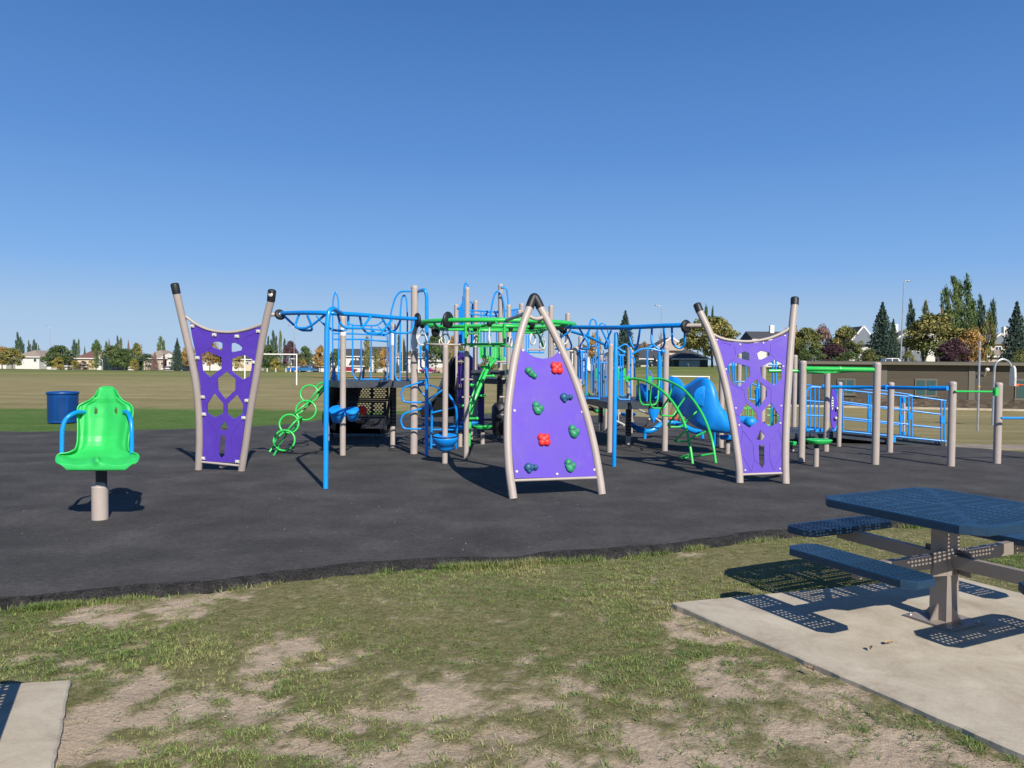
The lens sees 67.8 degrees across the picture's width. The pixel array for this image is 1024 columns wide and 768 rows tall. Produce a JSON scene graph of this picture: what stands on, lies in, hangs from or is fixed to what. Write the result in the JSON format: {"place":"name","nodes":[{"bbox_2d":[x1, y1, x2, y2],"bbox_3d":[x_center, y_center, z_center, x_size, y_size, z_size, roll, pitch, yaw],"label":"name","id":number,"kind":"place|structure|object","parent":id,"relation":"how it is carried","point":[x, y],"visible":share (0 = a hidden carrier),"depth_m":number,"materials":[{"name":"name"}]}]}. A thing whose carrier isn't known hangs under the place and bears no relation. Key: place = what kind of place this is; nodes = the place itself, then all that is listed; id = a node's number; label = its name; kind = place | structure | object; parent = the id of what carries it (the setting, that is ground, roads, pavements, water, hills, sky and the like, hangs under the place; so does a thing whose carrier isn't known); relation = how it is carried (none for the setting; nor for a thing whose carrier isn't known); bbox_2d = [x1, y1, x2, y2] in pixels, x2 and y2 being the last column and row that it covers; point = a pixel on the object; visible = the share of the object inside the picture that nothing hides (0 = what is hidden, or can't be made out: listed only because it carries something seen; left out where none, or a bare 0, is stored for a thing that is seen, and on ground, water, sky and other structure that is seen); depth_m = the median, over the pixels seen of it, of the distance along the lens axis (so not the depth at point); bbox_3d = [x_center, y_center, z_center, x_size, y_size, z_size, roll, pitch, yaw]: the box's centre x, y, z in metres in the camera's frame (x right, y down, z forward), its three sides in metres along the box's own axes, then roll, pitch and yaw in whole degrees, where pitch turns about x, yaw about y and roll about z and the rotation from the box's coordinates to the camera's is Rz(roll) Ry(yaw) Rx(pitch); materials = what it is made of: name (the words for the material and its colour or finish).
{"place":"outdoors","nodes":[
{"label":"outdoors","id":0,"kind":"place"},
{"bbox_2d":[0,680,70,767],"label":"pavement","id":1,"kind":"structure","parent":0,"point":[32,716],"depth_m":3.53,"materials":[{"name":"concrete"}]},
{"bbox_2d":[268,285,457,455],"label":"play tower","id":2,"kind":"structure","parent":0,"point":[345,416],"depth_m":14.27,"materials":[{"name":"blue metal"}]},
{"bbox_2d":[32,367,778,372],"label":"road","id":3,"kind":"structure","parent":0,"point":[277,371],"depth_m":209.36,"materials":[{"name":"grey asphalt"}]},
{"bbox_2d":[900,280,910,359],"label":"street lamp","id":4,"kind":"object","parent":3,"relation":"on","point":[902,322],"visible":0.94,"depth_m":127.68,"materials":[{"name":"metal"}]},
{"bbox_2d":[418,282,569,458],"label":"play tower","id":5,"kind":"structure","parent":0,"point":[465,387],"depth_m":17.10,"materials":[{"name":"metal"}]},
{"bbox_2d":[0,362,1023,767],"bbox_3d":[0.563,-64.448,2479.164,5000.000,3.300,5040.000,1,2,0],"label":"ground","id":6,"kind":"structure","parent":0,"point":[160,400],"depth_m":4.31,"materials":[{"name":"green plant"}]},
{"bbox_2d":[0,347,25,368],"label":"broadleaf tree","id":7,"kind":"object","parent":6,"relation":"on","point":[18,356],"visible":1,"depth_m":203.26,"materials":[{"name":"yellow plant"}]},
{"bbox_2d":[15,350,51,368],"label":"house","id":8,"kind":"structure","parent":6,"relation":"on","point":[30,360],"depth_m":225.98,"materials":[{"name":"white"}]},
{"bbox_2d":[51,357,64,369],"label":"shrub","id":9,"kind":"object","parent":6,"relation":"on","point":[59,359],"visible":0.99,"depth_m":199.53,"materials":[{"name":"yellow plant"}]},
{"bbox_2d":[38,345,79,369],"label":"broadleaf tree","id":10,"kind":"object","parent":6,"relation":"on","point":[59,349],"visible":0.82,"depth_m":204.43,"materials":[{"name":"green plant"}]},
{"bbox_2d":[46,391,79,423],"bbox_3d":[-12.122,0.623,20.563,0.791,0.876,0.791,1,2,0],"label":"litter bin","id":11,"kind":"object","parent":6,"relation":"on","point":[61,405],"visible":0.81,"depth_m":20.26,"materials":[{"name":"blue paint"}]},
{"bbox_2d":[76,351,101,368],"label":"house","id":12,"kind":"structure","parent":6,"relation":"on","point":[86,357],"depth_m":227.97,"materials":[{"name":"beige"}]},
{"bbox_2d":[99,345,127,369],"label":"broadleaf tree","id":13,"kind":"object","parent":6,"relation":"on","point":[112,349],"visible":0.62,"depth_m":210.99,"materials":[{"name":"green plant"}]},
{"bbox_2d":[110,348,138,369],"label":"broadleaf tree","id":14,"kind":"object","parent":6,"relation":"on","point":[125,353],"visible":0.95,"depth_m":204.74,"materials":[{"name":"green plant"}]},
{"bbox_2d":[130,343,143,365],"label":"broadleaf tree","id":15,"kind":"object","parent":6,"relation":"on","point":[137,348],"visible":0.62,"depth_m":214.23,"materials":[{"name":"yellow plant"}]},
{"bbox_2d":[132,353,158,370],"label":"shrub","id":16,"kind":"object","parent":6,"relation":"on","point":[140,360],"visible":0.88,"depth_m":202.63,"materials":[{"name":"green plant"}]},
{"bbox_2d":[150,352,158,369],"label":"spruce tree","id":17,"kind":"object","parent":6,"relation":"on","point":[154,366],"visible":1,"depth_m":201.70,"materials":[{"name":"brown plant"}]},
{"bbox_2d":[144,350,173,369],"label":"house","id":18,"kind":"structure","parent":6,"relation":"on","point":[159,354],"depth_m":227.98,"materials":[{"name":"beige paint"}]},
{"bbox_2d":[156,336,165,350],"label":"poplar tree","id":19,"kind":"object","parent":6,"relation":"on","point":[161,341],"visible":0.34,"depth_m":239.41,"materials":[{"name":"green plant"}]},
{"bbox_2d":[169,338,184,370],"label":"spruce tree","id":20,"kind":"object","parent":6,"relation":"on","point":[177,363],"visible":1,"depth_m":199.42,"materials":[{"name":"green plant"}]},
{"bbox_2d":[195,342,221,370],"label":"broadleaf tree","id":21,"kind":"object","parent":6,"relation":"on","point":[213,358],"visible":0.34,"depth_m":202.97,"materials":[{"name":"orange plant"}]},
{"bbox_2d":[202,353,221,370],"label":"house","id":22,"kind":"structure","parent":6,"relation":"on","point":[214,367],"depth_m":225.95,"materials":[{"name":"white"}]},
{"bbox_2d":[232,355,263,370],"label":"house","id":23,"kind":"structure","parent":6,"relation":"on","point":[248,363],"depth_m":223.94,"materials":[{"name":"beige"}]},
{"bbox_2d":[244,354,296,384],"bbox_3d":[-17.732,-1.062,55.996,3.906,2.347,0.095,1,2,0],"label":"football goal","id":24,"kind":"object","parent":6,"relation":"on","point":[269,354],"visible":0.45,"depth_m":55.94,"materials":[{"name":"white paint"}]},
{"bbox_2d":[262,344,282,371],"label":"broadleaf tree","id":25,"kind":"object","parent":6,"relation":"on","point":[268,359],"visible":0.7,"depth_m":204.42,"materials":[{"name":"green plant"}]},
{"bbox_2d":[270,330,278,368],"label":"poplar tree","id":26,"kind":"object","parent":6,"relation":"on","point":[273,341],"visible":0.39,"depth_m":249.67,"materials":[{"name":"green plant"}]},
{"bbox_2d":[282,340,299,367],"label":"broadleaf tree","id":27,"kind":"object","parent":6,"relation":"on","point":[289,347],"visible":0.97,"depth_m":203.01,"materials":[{"name":"purple plant"}]},
{"bbox_2d":[298,346,312,364],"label":"broadleaf tree","id":28,"kind":"object","parent":6,"relation":"on","point":[305,352],"visible":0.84,"depth_m":205.30,"materials":[{"name":"green plant"}]},
{"bbox_2d":[297,365,317,371],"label":"car","id":29,"kind":"object","parent":6,"relation":"on","point":[307,368],"visible":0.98,"depth_m":198.09,"materials":[{"name":"blue paint"}]},
{"bbox_2d":[311,344,323,371],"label":"broadleaf tree","id":30,"kind":"object","parent":6,"relation":"on","point":[319,350],"visible":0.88,"depth_m":207.46,"materials":[{"name":"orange plant"}]},
{"bbox_2d":[330,350,339,370],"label":"broadleaf tree","id":31,"kind":"object","parent":6,"relation":"on","point":[336,358],"visible":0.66,"depth_m":205.38,"materials":[{"name":"green plant"}]},
{"bbox_2d":[331,349,363,371],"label":"house","id":32,"kind":"structure","parent":6,"relation":"on","point":[356,354],"depth_m":223.99,"materials":[{"name":"white"}]},
{"bbox_2d":[348,360,368,371],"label":"garage","id":33,"kind":"structure","parent":6,"relation":"on","point":[356,364],"depth_m":214.20,"materials":[{"name":"white"}]},
{"bbox_2d":[362,337,369,369],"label":"columnar tree","id":34,"kind":"object","parent":6,"relation":"on","point":[367,350],"visible":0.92,"depth_m":199.54,"materials":[{"name":"green plant"}]},
{"bbox_2d":[372,347,379,372],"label":"columnar tree","id":35,"kind":"object","parent":6,"relation":"on","point":[376,364],"visible":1,"depth_m":199.60,"materials":[{"name":"green plant"}]},
{"bbox_2d":[378,346,388,371],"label":"broadleaf tree","id":36,"kind":"object","parent":6,"relation":"on","point":[383,355],"visible":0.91,"depth_m":199.46,"materials":[{"name":"orange plant"}]},
{"bbox_2d":[398,340,408,371],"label":"spruce tree","id":37,"kind":"object","parent":6,"relation":"on","point":[404,358],"visible":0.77,"depth_m":214.52,"materials":[{"name":"green plant"}]},
{"bbox_2d":[396,350,431,372],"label":"house","id":38,"kind":"structure","parent":6,"relation":"on","point":[409,362],"depth_m":221.94,"materials":[{"name":"white"}]},
{"bbox_2d":[421,335,450,372],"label":"broadleaf tree","id":39,"kind":"object","parent":6,"relation":"on","point":[435,351],"visible":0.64,"depth_m":188.97,"materials":[{"name":"green plant"}]},
{"bbox_2d":[448,335,453,362],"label":"broadleaf tree","id":40,"kind":"object","parent":6,"relation":"on","point":[451,351],"visible":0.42,"depth_m":199.48,"materials":[{"name":"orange plant"}]},
{"bbox_2d":[0,520,915,610],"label":"rubber edge","id":41,"kind":"object","parent":6,"relation":"on","point":[161,590],"visible":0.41,"depth_m":6.17,"materials":[{"name":"black rubber"}]},
{"bbox_2d":[0,524,926,614],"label":"grass","id":42,"kind":"structure","parent":6,"relation":"on","point":[51,605],"depth_m":6.33,"materials":[{"name":"green plant"}]},
{"bbox_2d":[11,558,1005,767],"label":"pebbles","id":43,"kind":"object","parent":6,"relation":"on","point":[524,699],"visible":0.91,"depth_m":3.74,"materials":[{"name":"grey stone"}]},
{"bbox_2d":[0,414,1023,596],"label":"rubber surface","id":44,"kind":"object","parent":6,"relation":"on","point":[175,515],"visible":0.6,"depth_m":9.19,"materials":[{"name":"grey rubber"}]},
{"bbox_2d":[55,386,139,520],"bbox_3d":[-4.187,0.722,7.880,0.887,1.384,0.597,1,2,0],"label":"spinner chair","id":45,"kind":"object","parent":44,"relation":"on","point":[105,433],"visible":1,"depth_m":7.93,"materials":[{"name":"green plastic"}]},
{"bbox_2d":[426,343,464,463],"bbox_3d":[-1.146,0.314,12.769,0.700,2.012,0.908,1,2,0],"label":"drum table","id":46,"kind":"object","parent":44,"relation":"on","point":[444,440],"visible":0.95,"depth_m":12.50,"materials":[{"name":"beige paint"}]},
{"bbox_2d":[449,426,463,446],"bbox_3d":[-1.093,1.046,15.087,0.315,0.424,0.241,1,2,0],"label":"stepping pod","id":47,"kind":"object","parent":44,"relation":"on","point":[460,428],"visible":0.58,"depth_m":15.04,"materials":[{"name":"blue plastic"}]},
{"bbox_2d":[472,425,491,443],"bbox_3d":[-0.611,1.046,15.603,0.413,0.407,0.316,1,2,0],"label":"stepping pod","id":48,"kind":"object","parent":44,"relation":"on","point":[482,434],"visible":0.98,"depth_m":15.56,"materials":[{"name":"green plastic"}]},
{"bbox_2d":[170,283,798,498],"bbox_3d":[-0.367,-0.015,11.166,6.851,2.804,6.744,-1,2,-44],"label":"climbing circuit","id":49,"kind":"object","parent":44,"relation":"on","point":[548,432],"visible":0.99,"depth_m":10.86,"materials":[{"name":"beige paint"}]},
{"bbox_2d":[582,368,633,425],"bbox_3d":[2.481,0.358,19.541,1.226,1.644,2.930,1,2,16],"label":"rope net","id":50,"kind":"object","parent":44,"relation":"on","point":[619,422],"visible":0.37,"depth_m":19.46,"materials":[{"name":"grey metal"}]},
{"bbox_2d":[573,318,730,463],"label":"play tower","id":51,"kind":"structure","parent":44,"relation":"on","point":[697,402],"depth_m":14.58,"materials":[{"name":"beige paint"}]},
{"bbox_2d":[719,435,730,453],"bbox_3d":[4.032,1.143,14.276,0.314,0.364,0.240,1,2,0],"label":"stepping pod","id":52,"kind":"object","parent":44,"relation":"on","point":[727,438],"visible":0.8,"depth_m":14.23,"materials":[{"name":"blue plastic"}]},
{"bbox_2d":[805,438,832,466],"bbox_3d":[5.050,1.144,12.560,0.433,0.472,0.331,1,2,0],"label":"stepping pod","id":53,"kind":"object","parent":44,"relation":"on","point":[816,442],"visible":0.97,"depth_m":12.52,"materials":[{"name":"green plastic"}]},
{"bbox_2d":[728,353,946,451],"bbox_3d":[7.132,0.319,16.654,4.551,2.000,3.948,1,2,0],"label":"ramp structure","id":54,"kind":"object","parent":44,"relation":"on","point":[834,402],"visible":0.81,"depth_m":16.02,"materials":[{"name":"beige paint"}]},
{"bbox_2d":[768,360,1023,465],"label":"exercise bars","id":55,"kind":"object","parent":44,"relation":"on","point":[877,387],"visible":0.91,"depth_m":12.97,"materials":[{"name":"beige paint"}]},
{"bbox_2d":[588,331,602,363],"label":"broadleaf tree","id":56,"kind":"object","parent":6,"relation":"on","point":[591,354],"visible":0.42,"depth_m":159.11,"materials":[{"name":"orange plant"}]},
{"bbox_2d":[613,310,640,367],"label":"spruce tree","id":57,"kind":"object","parent":6,"relation":"on","point":[623,337],"visible":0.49,"depth_m":149.08,"materials":[{"name":"green plant"}]},
{"bbox_2d":[636,351,657,366],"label":"garage","id":58,"kind":"structure","parent":6,"relation":"on","point":[642,355],"depth_m":160.91,"materials":[{"name":"beige"}]},
{"bbox_2d":[649,337,690,354],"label":"house","id":59,"kind":"structure","parent":6,"relation":"on","point":[673,349],"depth_m":171.31,"materials":[{"name":"paint"}]},
{"bbox_2d":[669,349,710,366],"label":"garage","id":60,"kind":"structure","parent":6,"relation":"on","point":[685,358],"depth_m":149.93,"materials":[{"name":"grey"}]},
{"bbox_2d":[679,360,699,366],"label":"garage door","id":61,"kind":"structure","parent":60,"relation":"in","point":[682,363],"depth_m":149.83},
{"bbox_2d":[676,316,740,366],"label":"broadleaf tree","id":62,"kind":"object","parent":6,"relation":"on","point":[719,327],"visible":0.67,"depth_m":140.38,"materials":[{"name":"green plant"}]},
{"bbox_2d":[740,325,780,365],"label":"house","id":63,"kind":"structure","parent":6,"relation":"on","point":[750,335],"depth_m":170.59,"materials":[{"name":"white"}]},
{"bbox_2d":[797,343,811,360],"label":"spruce tree","id":64,"kind":"object","parent":6,"relation":"on","point":[802,353],"visible":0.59,"depth_m":131.54,"materials":[{"name":"green plant"}]},
{"bbox_2d":[794,327,823,355],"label":"broadleaf tree","id":65,"kind":"object","parent":6,"relation":"on","point":[810,336],"visible":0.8,"depth_m":138.82,"materials":[{"name":"green plant"}]},
{"bbox_2d":[804,348,826,360],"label":"shrub","id":66,"kind":"object","parent":6,"relation":"on","point":[817,352],"visible":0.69,"depth_m":130.28,"materials":[{"name":"green plant"}]},
{"bbox_2d":[815,323,831,358],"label":"broadleaf tree","id":67,"kind":"object","parent":6,"relation":"on","point":[824,332],"visible":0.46,"depth_m":145.08,"materials":[{"name":"plant"}]},
{"bbox_2d":[814,343,847,360],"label":"broadleaf tree","id":68,"kind":"object","parent":6,"relation":"on","point":[833,349],"visible":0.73,"depth_m":132.99,"materials":[{"name":"purple plant"}]},
{"bbox_2d":[832,351,859,360],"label":"shrub","id":69,"kind":"object","parent":6,"relation":"on","point":[849,354],"visible":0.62,"depth_m":129.38,"materials":[{"name":"green plant"}]},
{"bbox_2d":[828,325,864,360],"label":"broadleaf tree","id":70,"kind":"object","parent":6,"relation":"on","point":[843,333],"visible":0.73,"depth_m":140.82,"materials":[{"name":"green plant"}]},
{"bbox_2d":[832,326,871,360],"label":"house","id":71,"kind":"structure","parent":6,"relation":"on","point":[864,333],"depth_m":157.27,"materials":[{"name":"white"}]},
{"bbox_2d":[856,349,884,360],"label":"shrub","id":72,"kind":"object","parent":6,"relation":"on","point":[866,354],"visible":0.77,"depth_m":130.27,"materials":[{"name":"green plant"}]},
{"bbox_2d":[862,302,899,360],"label":"spruce tree","id":73,"kind":"object","parent":6,"relation":"on","point":[881,337],"visible":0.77,"depth_m":132.05,"materials":[{"name":"green plant"}]},
{"bbox_2d":[891,318,903,359],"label":"spruce tree","id":74,"kind":"object","parent":6,"relation":"on","point":[895,332],"visible":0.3,"depth_m":149.42,"materials":[{"name":"green plant"}]},
{"bbox_2d":[876,324,925,360],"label":"house","id":75,"kind":"structure","parent":6,"relation":"on","point":[914,352],"depth_m":151.88,"materials":[{"name":"grey"}]},
{"bbox_2d":[791,361,1023,408],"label":"school building","id":76,"kind":"structure","parent":6,"relation":"on","point":[964,375],"depth_m":60.74,"materials":[{"name":"brown"}]},
{"bbox_2d":[837,378,856,395],"bbox_3d":[27.292,0.243,62.216,1.590,1.390,0.160,1,2,14],"label":"window","id":77,"kind":"structure","parent":76,"relation":"in","point":[846,381],"depth_m":62.14,"materials":[{"name":"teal glass"}]},
{"bbox_2d":[914,379,938,396],"bbox_3d":[33.050,0.317,60.826,1.823,1.469,0.160,1,2,14],"label":"window","id":78,"kind":"structure","parent":76,"relation":"in","point":[918,382],"depth_m":60.80,"materials":[{"name":"teal glass"}]},
{"bbox_2d":[1013,379,1023,400],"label":"window","id":79,"kind":"structure","parent":76,"relation":"in","point":[1019,390],"depth_m":59.23,"materials":[{"name":"teal glass"}]},
{"bbox_2d":[906,299,915,329],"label":"poplar tree","id":80,"kind":"object","parent":6,"relation":"on","point":[910,317],"visible":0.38,"depth_m":179.49,"materials":[{"name":"green plant"}]},
{"bbox_2d":[920,300,928,360],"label":"columnar tree","id":81,"kind":"object","parent":6,"relation":"on","point":[924,309],"visible":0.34,"depth_m":144.59,"materials":[{"name":"green plant"}]},
{"bbox_2d":[923,331,939,361],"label":"house","id":82,"kind":"structure","parent":6,"relation":"on","point":[930,358],"depth_m":165.88,"materials":[{"name":"white"}]},
{"bbox_2d":[900,312,966,361],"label":"broadleaf tree","id":83,"kind":"object","parent":6,"relation":"on","point":[927,323],"visible":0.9,"depth_m":136.47,"materials":[{"name":"green plant"}]},
{"bbox_2d":[936,338,972,361],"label":"broadleaf tree","id":84,"kind":"object","parent":6,"relation":"on","point":[948,348],"visible":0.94,"depth_m":129.02,"materials":[{"name":"purple plant"}]},
{"bbox_2d":[939,273,979,331],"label":"poplar tree","id":85,"kind":"object","parent":6,"relation":"on","point":[958,313],"visible":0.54,"depth_m":169.25,"materials":[{"name":"green plant"}]},
{"bbox_2d":[958,325,987,361],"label":"broadleaf tree","id":86,"kind":"object","parent":6,"relation":"on","point":[971,338],"visible":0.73,"depth_m":132.72,"materials":[{"name":"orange plant"}]},
{"bbox_2d":[944,350,1002,361],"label":"garage","id":87,"kind":"structure","parent":6,"relation":"on","point":[995,358],"depth_m":147.91,"materials":[{"name":"beige paint"}]},
{"bbox_2d":[976,341,980,430],"bbox_3d":[15.012,0.065,24.507,0.090,2.903,0.088,1,2,0],"label":"tetherball pole","id":88,"kind":"object","parent":6,"relation":"on","point":[978,386],"visible":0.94,"depth_m":24.48,"materials":[{"name":"metal"}]},
{"bbox_2d":[977,294,985,334],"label":"poplar tree","id":89,"kind":"object","parent":6,"relation":"on","point":[981,312],"visible":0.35,"depth_m":175.43,"materials":[{"name":"green plant"}]},
{"bbox_2d":[980,311,997,361],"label":"young tree","id":90,"kind":"object","parent":6,"relation":"on","point":[985,328],"visible":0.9,"depth_m":135.47,"materials":[{"name":"green plant"}]},
{"bbox_2d":[986,298,997,334],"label":"poplar tree","id":91,"kind":"object","parent":6,"relation":"on","point":[994,312],"visible":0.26,"depth_m":171.10,"materials":[{"name":"green plant"}]},
{"bbox_2d":[977,333,1009,351],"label":"house","id":92,"kind":"structure","parent":6,"relation":"on","point":[998,342],"depth_m":155.72,"materials":[{"name":"beige"}]},
{"bbox_2d":[991,358,1023,424],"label":"basketball hoop","id":93,"kind":"object","parent":6,"relation":"on","point":[1012,378],"visible":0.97,"depth_m":30.96,"materials":[{"name":"metal"}]},
{"bbox_2d":[997,301,1023,361],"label":"spruce tree","id":94,"kind":"object","parent":6,"relation":"on","point":[1015,342],"visible":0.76,"depth_m":133.36,"materials":[{"name":"green plant"}]},
{"bbox_2d":[1011,350,1023,361],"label":"shrub","id":95,"kind":"object","parent":6,"relation":"on","point":[1018,357],"visible":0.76,"depth_m":127.60,"materials":[{"name":"green plant"}]},
{"bbox_2d":[0,0,1023,365],"label":"sky","id":96,"kind":"structure","parent":0,"point":[600,160],"materials":[{"name":"blue"}]},
{"bbox_2d":[570,344,596,370],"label":"house","id":97,"kind":"structure","parent":0,"point":[588,361],"depth_m":189.95,"materials":[{"name":"white paint"}]},
{"bbox_2d":[635,409,660,424],"bbox_3d":[3.268,0.828,19.430,0.684,0.708,3.188,1,2,4],"label":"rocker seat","id":98,"kind":"object","parent":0,"point":[653,414],"visible":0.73,"depth_m":17.98,"materials":[{"name":"blue plastic"}]},
{"bbox_2d":[632,419,703,438],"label":"balance beam","id":99,"kind":"structure","parent":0,"point":[655,428],"depth_m":17.02,"materials":[{"name":"blue paint"}]},
{"bbox_2d":[672,577,1023,762],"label":"pavement","id":100,"kind":"structure","parent":0,"point":[969,681],"depth_m":4.63,"materials":[{"name":"concrete"}]},
{"bbox_2d":[787,487,1023,631],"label":"picnic table","id":101,"kind":"object","parent":100,"relation":"on","point":[948,518],"visible":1,"depth_m":4.98,"materials":[{"name":"blue metal"}]},
{"bbox_2d":[768,404,1023,410],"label":"pavement","id":102,"kind":"structure","parent":0,"point":[986,409],"depth_m":60.04,"materials":[{"name":"concrete"}]},
{"bbox_2d":[946,444,1023,449],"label":"path","id":103,"kind":"structure","parent":0,"point":[990,446],"depth_m":16.43,"materials":[{"name":"concrete"}]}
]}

